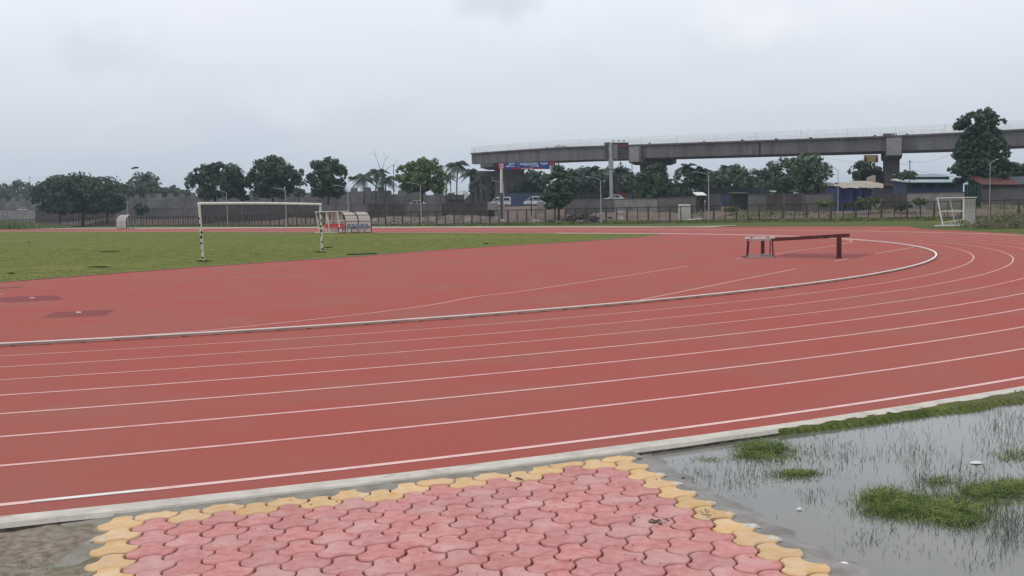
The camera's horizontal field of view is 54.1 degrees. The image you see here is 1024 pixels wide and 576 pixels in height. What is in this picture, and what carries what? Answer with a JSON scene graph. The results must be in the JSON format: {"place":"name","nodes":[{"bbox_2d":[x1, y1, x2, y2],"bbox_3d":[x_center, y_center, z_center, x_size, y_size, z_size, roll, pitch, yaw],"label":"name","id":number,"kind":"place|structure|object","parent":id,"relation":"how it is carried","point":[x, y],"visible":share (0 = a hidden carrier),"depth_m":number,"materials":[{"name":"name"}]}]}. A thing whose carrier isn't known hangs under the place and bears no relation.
{"place":"outdoors","nodes":[
{"label":"outdoors","id":0,"kind":"place"},
{"bbox_2d":[0,520,179,575],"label":"mud","id":1,"kind":"structure","parent":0,"point":[24,546],"depth_m":6.19,"materials":[{"name":"grey soil"}]},
{"bbox_2d":[0,231,661,281],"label":"grass field","id":2,"kind":"structure","parent":0,"point":[94,241],"depth_m":62.00,"materials":[{"name":"green plant"}]},
{"bbox_2d":[197,202,323,260],"bbox_3d":[-11.780,-2.799,48.087,0.316,2.653,8.814,1,5,27],"label":"football goal","id":3,"kind":"object","parent":2,"relation":"on","point":[199,204],"visible":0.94,"depth_m":46.86,"materials":[{"name":"beige paint"}]},
{"bbox_2d":[45,451,868,575],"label":"paved path","id":4,"kind":"structure","parent":0,"point":[588,529],"depth_m":6.31,"materials":[{"name":"concrete"}]},
{"bbox_2d":[237,476,754,574],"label":"soil crumbs","id":5,"kind":"object","parent":4,"relation":"on","point":[658,520],"visible":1,"depth_m":6.48,"materials":[{"name":"brown soil"}]},
{"bbox_2d":[0,226,1023,515],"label":"running track","id":6,"kind":"structure","parent":0,"point":[102,422],"depth_m":14.14,"materials":[{"name":"red rubber"}]},
{"bbox_2d":[315,211,346,232],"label":"team shelter","id":7,"kind":"object","parent":6,"relation":"on","point":[330,226],"visible":0.89,"depth_m":102.43,"materials":[{"name":"white paint"}]},
{"bbox_2d":[338,211,371,232],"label":"arched shelter","id":8,"kind":"object","parent":6,"relation":"on","point":[353,225],"visible":0.95,"depth_m":97.72,"materials":[{"name":"white paint"}]},
{"bbox_2d":[0,231,936,345],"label":"track rail","id":9,"kind":"object","parent":6,"relation":"on","point":[82,340],"visible":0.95,"depth_m":19.24,"materials":[{"name":"metal"}]},
{"bbox_2d":[742,236,775,257],"bbox_3d":[9.389,-1.573,38.226,1.140,0.775,0.767,-1,4,-1],"label":"hurdle","id":10,"kind":"object","parent":6,"relation":"on","point":[770,238],"visible":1,"depth_m":37.95,"materials":[{"name":"white paint"}]},
{"bbox_2d":[759,233,849,258],"bbox_3d":[10.860,-1.607,37.595,0.305,0.898,4.077,-4,5,-34],"label":"steeplechase barrier","id":11,"kind":"object","parent":6,"relation":"on","point":[838,237],"visible":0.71,"depth_m":36.81,"materials":[{"name":"black metal"}]},
{"bbox_2d":[0,0,1023,199],"label":"sky","id":12,"kind":"structure","parent":0,"point":[167,89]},
{"bbox_2d":[42,199,1023,234],"bbox_3d":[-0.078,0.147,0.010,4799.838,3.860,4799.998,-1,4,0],"label":"ground","id":13,"kind":"structure","parent":0,"point":[927,225],"depth_m":127.49,"materials":[{"name":"green plant"}]},
{"bbox_2d":[0,185,18,201],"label":"tree","id":14,"kind":"object","parent":13,"relation":"on","point":[5,193],"visible":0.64,"depth_m":398.27,"materials":[{"name":"green plant"}]},
{"bbox_2d":[0,178,34,200],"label":"tree","id":15,"kind":"object","parent":13,"relation":"on","point":[14,186],"visible":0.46,"depth_m":415.55,"materials":[{"name":"green plant"}]},
{"bbox_2d":[8,210,35,222],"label":"compound wall","id":16,"kind":"structure","parent":13,"relation":"on","point":[13,215],"depth_m":277.86,"materials":[{"name":"paint"}]},
{"bbox_2d":[0,220,72,228],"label":"weeds","id":17,"kind":"object","parent":13,"relation":"on","point":[8,224],"visible":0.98,"depth_m":206.57,"materials":[{"name":"green plant"}]},
{"bbox_2d":[30,189,80,224],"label":"tree","id":18,"kind":"object","parent":13,"relation":"on","point":[34,200],"visible":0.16,"depth_m":235.79,"materials":[{"name":"green plant"}]},
{"bbox_2d":[35,210,114,222],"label":"compound wall","id":19,"kind":"structure","parent":13,"relation":"on","point":[40,215],"depth_m":270.09,"materials":[{"name":"concrete"}]},
{"bbox_2d":[26,171,135,226],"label":"tree","id":20,"kind":"object","parent":13,"relation":"on","point":[83,190],"visible":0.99,"depth_m":231.36,"materials":[{"name":"green plant"}]},
{"bbox_2d":[87,195,126,222],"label":"tree","id":21,"kind":"object","parent":13,"relation":"on","point":[119,206],"visible":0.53,"depth_m":237.47,"materials":[{"name":"green plant"}]},
{"bbox_2d":[116,215,133,228],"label":"arched shelter","id":22,"kind":"object","parent":13,"relation":"on","point":[121,222],"visible":0.95,"depth_m":170.10,"materials":[{"name":"paint"}]},
{"bbox_2d":[133,203,149,224],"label":"bush","id":23,"kind":"object","parent":13,"relation":"on","point":[140,209],"visible":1,"depth_m":214.55,"materials":[{"name":"green plant"}]},
{"bbox_2d":[123,171,163,197],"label":"tree","id":24,"kind":"object","parent":13,"relation":"on","point":[146,183],"visible":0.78,"depth_m":306.72,"materials":[{"name":"green plant"}]},
{"bbox_2d":[115,208,197,218],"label":"compound wall","id":25,"kind":"structure","parent":13,"relation":"on","point":[159,212],"depth_m":242.63,"materials":[{"name":"grey paint"}]},
{"bbox_2d":[160,185,183,196],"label":"tree","id":26,"kind":"object","parent":13,"relation":"on","point":[167,190],"visible":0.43,"depth_m":311.08,"materials":[{"name":"green plant"}]},
{"bbox_2d":[184,161,245,201],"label":"tree","id":27,"kind":"object","parent":13,"relation":"on","point":[209,179],"visible":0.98,"depth_m":201.73,"materials":[{"name":"green plant"}]},
{"bbox_2d":[0,187,480,209],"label":"retaining wall","id":28,"kind":"structure","parent":13,"relation":"on","point":[181,200],"depth_m":256.80,"materials":[{"name":"concrete"}]},
{"bbox_2d":[230,175,252,201],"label":"tree","id":29,"kind":"object","parent":13,"relation":"on","point":[240,193],"visible":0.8,"depth_m":204.13,"materials":[{"name":"green plant"}]},
{"bbox_2d":[198,205,318,222],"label":"compound wall","id":30,"kind":"structure","parent":13,"relation":"on","point":[252,210],"depth_m":188.74,"materials":[{"name":"concrete"}]},
{"bbox_2d":[244,154,300,201],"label":"tree","id":31,"kind":"object","parent":13,"relation":"on","point":[271,176],"visible":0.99,"depth_m":196.91,"materials":[{"name":"green plant"}]},
{"bbox_2d":[292,168,307,202],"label":"tree","id":32,"kind":"object","parent":13,"relation":"on","point":[297,191],"visible":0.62,"depth_m":238.26,"materials":[{"name":"green plant"}]},
{"bbox_2d":[305,156,351,203],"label":"tree","id":33,"kind":"object","parent":13,"relation":"on","point":[326,181],"visible":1,"depth_m":191.24,"materials":[{"name":"green plant"}]},
{"bbox_2d":[321,204,367,216],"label":"compound wall","id":34,"kind":"structure","parent":13,"relation":"on","point":[343,207],"depth_m":172.24,"materials":[{"name":"grey paint"}]},
{"bbox_2d":[348,173,378,203],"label":"palm tree","id":35,"kind":"object","parent":13,"relation":"on","point":[359,178],"visible":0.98,"depth_m":237.07,"materials":[{"name":"green plant"}]},
{"bbox_2d":[364,168,389,202],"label":"palm tree","id":36,"kind":"object","parent":13,"relation":"on","point":[375,173],"visible":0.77,"depth_m":243.89,"materials":[{"name":"green plant"}]},
{"bbox_2d":[375,174,397,202],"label":"palm tree","id":37,"kind":"object","parent":13,"relation":"on","point":[384,180],"visible":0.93,"depth_m":235.81,"materials":[{"name":"green plant"}]},
{"bbox_2d":[367,203,406,217],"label":"compound wall","id":38,"kind":"structure","parent":13,"relation":"on","point":[386,207],"depth_m":168.26,"materials":[{"name":"concrete"}]},
{"bbox_2d":[42,225,735,228],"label":"walkway","id":39,"kind":"structure","parent":13,"relation":"on","point":[394,227],"depth_m":123.95,"materials":[{"name":"concrete"}]},
{"bbox_2d":[394,156,447,203],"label":"tree","id":40,"kind":"object","parent":13,"relation":"on","point":[422,170],"visible":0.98,"depth_m":179.56,"materials":[{"name":"green plant"}]},
{"bbox_2d":[406,204,441,216],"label":"compound wall","id":41,"kind":"structure","parent":13,"relation":"on","point":[413,209],"depth_m":166.37,"materials":[{"name":"grey paint"}]},
{"bbox_2d":[443,161,470,199],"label":"palm tree","id":42,"kind":"object","parent":13,"relation":"on","point":[457,166],"visible":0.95,"depth_m":229.34,"materials":[{"name":"green plant"}]},
{"bbox_2d":[442,202,487,216],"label":"compound wall","id":43,"kind":"structure","parent":13,"relation":"on","point":[458,208],"depth_m":163.78,"materials":[{"name":"concrete"}]},
{"bbox_2d":[459,168,484,201],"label":"palm tree","id":44,"kind":"object","parent":13,"relation":"on","point":[469,172],"visible":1,"depth_m":223.89,"materials":[{"name":"green plant"}]},
{"bbox_2d":[0,230,1023,531],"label":"kerb","id":45,"kind":"structure","parent":13,"relation":"on","point":[16,522],"depth_m":7.75,"materials":[{"name":"paint"}]},
{"bbox_2d":[5,199,1023,225],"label":"boundary fence","id":46,"kind":"object","parent":13,"relation":"on","point":[870,206],"visible":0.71,"depth_m":132.50,"materials":[{"name":"metal"}]},
{"bbox_2d":[510,179,540,192],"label":"tree","id":47,"kind":"object","parent":13,"relation":"on","point":[526,187],"visible":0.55,"depth_m":223.57,"materials":[{"name":"green plant"}]},
{"bbox_2d":[498,162,554,218],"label":"road sign","id":48,"kind":"object","parent":13,"relation":"on","point":[523,165],"visible":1,"depth_m":149.03,"materials":[{"name":"metal"}]},
{"bbox_2d":[508,193,545,205],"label":"site hoarding","id":49,"kind":"object","parent":13,"relation":"on","point":[518,199],"visible":0.25,"depth_m":219.14,"materials":[{"name":"metal"}]},
{"bbox_2d":[524,169,548,191],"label":"tree","id":50,"kind":"object","parent":13,"relation":"on","point":[529,174],"visible":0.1,"depth_m":246.79,"materials":[{"name":"green plant"}]},
{"bbox_2d":[372,211,705,223],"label":"rubble","id":51,"kind":"object","parent":13,"relation":"on","point":[430,220],"visible":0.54,"depth_m":145.12,"materials":[{"name":"stone"}]},
{"bbox_2d":[73,214,1023,226],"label":"verge weeds","id":52,"kind":"object","parent":13,"relation":"on","point":[925,218],"visible":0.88,"depth_m":121.29,"materials":[{"name":"green plant"}]},
{"bbox_2d":[536,186,573,219],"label":"tree","id":53,"kind":"object","parent":13,"relation":"on","point":[554,196],"visible":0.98,"depth_m":137.72,"materials":[{"name":"green plant"}]},
{"bbox_2d":[539,164,577,219],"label":"tree","id":54,"kind":"object","parent":13,"relation":"on","point":[560,174],"visible":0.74,"depth_m":139.38,"materials":[{"name":"green plant"}]},
{"bbox_2d":[548,212,611,221],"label":"rubble heap","id":55,"kind":"object","parent":13,"relation":"on","point":[578,214],"visible":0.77,"depth_m":134.92,"materials":[{"name":"stone"}]},
{"bbox_2d":[565,199,613,214],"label":"compound wall","id":56,"kind":"structure","parent":13,"relation":"on","point":[589,203],"depth_m":155.29,"materials":[{"name":"grey paint"}]},
{"bbox_2d":[574,166,609,192],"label":"tree","id":57,"kind":"object","parent":13,"relation":"on","point":[595,179],"visible":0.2,"depth_m":248.23,"materials":[{"name":"green plant"}]},
{"bbox_2d":[575,193,609,198],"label":"site hoarding","id":58,"kind":"object","parent":13,"relation":"on","point":[591,196],"visible":0.28,"depth_m":218.14,"materials":[{"name":"grey metal"}]},
{"bbox_2d":[581,165,607,182],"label":"palm tree","id":59,"kind":"object","parent":13,"relation":"on","point":[589,171],"visible":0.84,"depth_m":246.88,"materials":[{"name":"green plant"}]},
{"bbox_2d":[576,180,621,197],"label":"tree","id":60,"kind":"object","parent":13,"relation":"on","point":[588,188],"visible":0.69,"depth_m":219.06,"materials":[{"name":"green plant"}]},
{"bbox_2d":[594,163,634,191],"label":"tree","id":61,"kind":"object","parent":13,"relation":"on","point":[615,182],"visible":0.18,"depth_m":252.30,"materials":[{"name":"green plant"}]},
{"bbox_2d":[604,140,628,198],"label":"billboard","id":62,"kind":"object","parent":13,"relation":"on","point":[613,151],"visible":0.95,"depth_m":154.76,"materials":[{"name":"grey metal"}]},
{"bbox_2d":[616,178,638,192],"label":"tree","id":63,"kind":"object","parent":13,"relation":"on","point":[625,186],"visible":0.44,"depth_m":221.50,"materials":[{"name":"green plant"}]},
{"bbox_2d":[614,198,657,212],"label":"compound wall","id":64,"kind":"structure","parent":13,"relation":"on","point":[636,202],"depth_m":151.81,"materials":[{"name":"paint"}]},
{"bbox_2d":[630,162,672,197],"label":"tree","id":65,"kind":"object","parent":13,"relation":"on","point":[645,177],"visible":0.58,"depth_m":169.74,"materials":[{"name":"green plant"}]},
{"bbox_2d":[637,182,672,197],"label":"tree","id":66,"kind":"object","parent":13,"relation":"on","point":[655,191],"visible":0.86,"depth_m":168.33,"materials":[{"name":"green plant"}]},
{"bbox_2d":[668,182,684,196],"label":"tree","id":67,"kind":"object","parent":13,"relation":"on","point":[677,190],"visible":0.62,"depth_m":226.70,"materials":[{"name":"green plant"}]},
{"bbox_2d":[658,196,696,212],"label":"compound wall","id":68,"kind":"structure","parent":13,"relation":"on","point":[664,203],"depth_m":149.10,"materials":[{"name":"grey paint"}]},
{"bbox_2d":[678,204,690,219],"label":"water tank","id":69,"kind":"object","parent":13,"relation":"on","point":[685,210],"visible":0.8,"depth_m":126.61,"materials":[{"name":"white paint"}]},
{"bbox_2d":[680,166,709,196],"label":"tree","id":70,"kind":"object","parent":13,"relation":"on","point":[695,182],"visible":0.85,"depth_m":188.05,"materials":[{"name":"green plant"}]},
{"bbox_2d":[693,192,706,211],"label":"shed","id":71,"kind":"structure","parent":13,"relation":"on","point":[700,198],"depth_m":147.50,"materials":[{"name":"metal"}]},
{"bbox_2d":[705,194,720,210],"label":"compound wall","id":72,"kind":"structure","parent":13,"relation":"on","point":[715,199],"depth_m":148.84,"materials":[{"name":"concrete"}]},
{"bbox_2d":[701,169,738,187],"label":"tree","id":73,"kind":"object","parent":13,"relation":"on","point":[718,178],"visible":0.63,"depth_m":210.95,"materials":[{"name":"green plant"}]},
{"bbox_2d":[723,163,749,187],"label":"tree","id":74,"kind":"object","parent":13,"relation":"on","point":[735,170],"visible":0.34,"depth_m":220.98,"materials":[{"name":"green plant"}]},
{"bbox_2d":[707,188,767,201],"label":"site hoarding","id":75,"kind":"object","parent":13,"relation":"on","point":[722,191],"visible":0.38,"depth_m":195.19,"materials":[{"name":"metal"}]},
{"bbox_2d":[727,192,749,210],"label":"shed","id":76,"kind":"structure","parent":13,"relation":"on","point":[738,198],"depth_m":146.53,"materials":[{"name":"black paint"}]},
{"bbox_2d":[469,120,1023,205],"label":"overpass","id":77,"kind":"object","parent":13,"relation":"on","point":[890,147],"visible":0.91,"depth_m":182.00,"materials":[{"name":"concrete"}]},
{"bbox_2d":[733,168,764,187],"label":"tree","id":78,"kind":"object","parent":13,"relation":"on","point":[751,177],"visible":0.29,"depth_m":217.91,"materials":[{"name":"green plant"}]},
{"bbox_2d":[738,180,774,193],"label":"tree","id":79,"kind":"object","parent":13,"relation":"on","point":[755,184],"visible":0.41,"depth_m":206.53,"materials":[{"name":"green plant"}]},
{"bbox_2d":[748,194,765,211],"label":"compound wall","id":80,"kind":"structure","parent":13,"relation":"on","point":[755,199],"depth_m":144.92,"materials":[{"name":"grey paint"}]},
{"bbox_2d":[755,160,786,193],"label":"tree","id":81,"kind":"object","parent":13,"relation":"on","point":[766,173],"visible":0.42,"depth_m":211.96,"materials":[{"name":"green plant"}]},
{"bbox_2d":[767,175,799,193],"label":"tree","id":82,"kind":"object","parent":13,"relation":"on","point":[775,185],"visible":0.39,"depth_m":165.86,"materials":[{"name":"green plant"}]},
{"bbox_2d":[765,193,804,211],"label":"compound wall","id":83,"kind":"structure","parent":13,"relation":"on","point":[784,198],"depth_m":142.84,"materials":[{"name":"concrete"}]},
{"bbox_2d":[772,152,834,193],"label":"tree","id":84,"kind":"object","parent":13,"relation":"on","point":[806,172],"visible":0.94,"depth_m":163.01,"materials":[{"name":"green plant"}]},
{"bbox_2d":[804,193,834,211],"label":"compound wall","id":85,"kind":"structure","parent":13,"relation":"on","point":[810,199],"depth_m":140.52,"materials":[{"name":"grey paint"}]},
{"bbox_2d":[826,175,882,210],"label":"tarpaulin shed","id":86,"kind":"structure","parent":13,"relation":"on","point":[850,191],"depth_m":139.47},
{"bbox_2d":[693,201,1023,219],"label":"rough weeds","id":87,"kind":"object","parent":13,"relation":"on","point":[804,213],"visible":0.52,"depth_m":127.04,"materials":[{"name":"green plant"}]},
{"bbox_2d":[835,183,893,198],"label":"shed","id":88,"kind":"structure","parent":13,"relation":"on","point":[887,188],"depth_m":169.35,"materials":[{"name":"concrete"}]},
{"bbox_2d":[847,160,882,180],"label":"tree","id":89,"kind":"object","parent":13,"relation":"on","point":[862,172],"visible":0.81,"depth_m":187.67,"materials":[{"name":"green plant"}]},
{"bbox_2d":[855,196,882,213],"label":"shrub","id":90,"kind":"object","parent":13,"relation":"on","point":[869,199],"visible":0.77,"depth_m":126.22,"materials":[{"name":"green plant"}]},
{"bbox_2d":[882,193,906,209],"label":"compound wall","id":91,"kind":"structure","parent":13,"relation":"on","point":[900,197],"depth_m":134.66,"materials":[{"name":"concrete"}]},
{"bbox_2d":[895,169,917,192],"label":"tree","id":92,"kind":"object","parent":13,"relation":"on","point":[904,175],"visible":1,"depth_m":145.70,"materials":[{"name":"green plant"}]},
{"bbox_2d":[893,174,953,179],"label":"roof","id":93,"kind":"structure","parent":13,"relation":"on","point":[928,176],"depth_m":163.21,"materials":[{"name":"white metal"}]},
{"bbox_2d":[892,179,967,193],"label":"shed","id":94,"kind":"structure","parent":13,"relation":"on","point":[928,185],"depth_m":149.42,"materials":[{"name":"black paint"}]},
{"bbox_2d":[907,192,963,209],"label":"compound wall","id":95,"kind":"structure","parent":13,"relation":"on","point":[931,196],"depth_m":131.36,"materials":[{"name":"paint"}]},
{"bbox_2d":[934,197,976,225],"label":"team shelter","id":96,"kind":"object","parent":13,"relation":"on","point":[969,207],"visible":0.88,"depth_m":78.00,"materials":[{"name":"white paint"}]},
{"bbox_2d":[964,183,979,207],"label":"green netting","id":97,"kind":"object","parent":13,"relation":"on","point":[972,190],"visible":0.67,"depth_m":126.52,"materials":[{"name":"fabric"}]},
{"bbox_2d":[952,106,1006,174],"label":"tree","id":98,"kind":"object","parent":13,"relation":"on","point":[988,115],"visible":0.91,"depth_m":137.44,"materials":[{"name":"green plant"}]},
{"bbox_2d":[950,128,1011,173],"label":"tree","id":99,"kind":"object","parent":13,"relation":"on","point":[988,145],"visible":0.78,"depth_m":137.30,"materials":[{"name":"green plant"}]},
{"bbox_2d":[947,152,1018,184],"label":"tree","id":100,"kind":"object","parent":13,"relation":"on","point":[958,169],"visible":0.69,"depth_m":136.63,"materials":[{"name":"green plant"}]},
{"bbox_2d":[943,210,1023,228],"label":"brush pile","id":101,"kind":"object","parent":13,"relation":"on","point":[995,221],"visible":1,"depth_m":71.39,"materials":[{"name":"green plant"}]},
{"bbox_2d":[967,175,1021,203],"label":"shed","id":102,"kind":"structure","parent":13,"relation":"on","point":[996,183],"depth_m":133.75,"materials":[{"name":"metal"}]},
{"bbox_2d":[982,188,1023,204],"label":"compound wall","id":103,"kind":"structure","parent":13,"relation":"on","point":[1013,194],"depth_m":127.01,"materials":[{"name":"concrete"}]},
{"bbox_2d":[1000,162,1023,176],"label":"tree","id":104,"kind":"object","parent":13,"relation":"on","point":[1019,172],"visible":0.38,"depth_m":148.08,"materials":[{"name":"green plant"}]},
{"bbox_2d":[651,403,1023,575],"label":"water","id":105,"kind":"structure","parent":0,"point":[815,524],"depth_m":7.39,"materials":[{"name":"grey liquid"}]},
{"bbox_2d":[671,391,1023,573],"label":"sparse grass","id":106,"kind":"structure","parent":105,"relation":"in","point":[1006,522],"depth_m":7.45,"materials":[{"name":"green plant"}]},
{"bbox_2d":[693,437,1023,538],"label":"grass clumps","id":107,"kind":"object","parent":105,"relation":"on","point":[870,505],"visible":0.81,"depth_m":6.88,"materials":[{"name":"green plant"}]},
{"bbox_2d":[720,435,1023,530],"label":"grass mats","id":108,"kind":"object","parent":105,"relation":"on","point":[933,507],"depth_m":7.00,"materials":[{"name":"green plant"}]},
{"bbox_2d":[773,389,1023,435],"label":"grass verge","id":109,"kind":"object","parent":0,"point":[977,403],"depth_m":9.61,"materials":[{"name":"green plant"}]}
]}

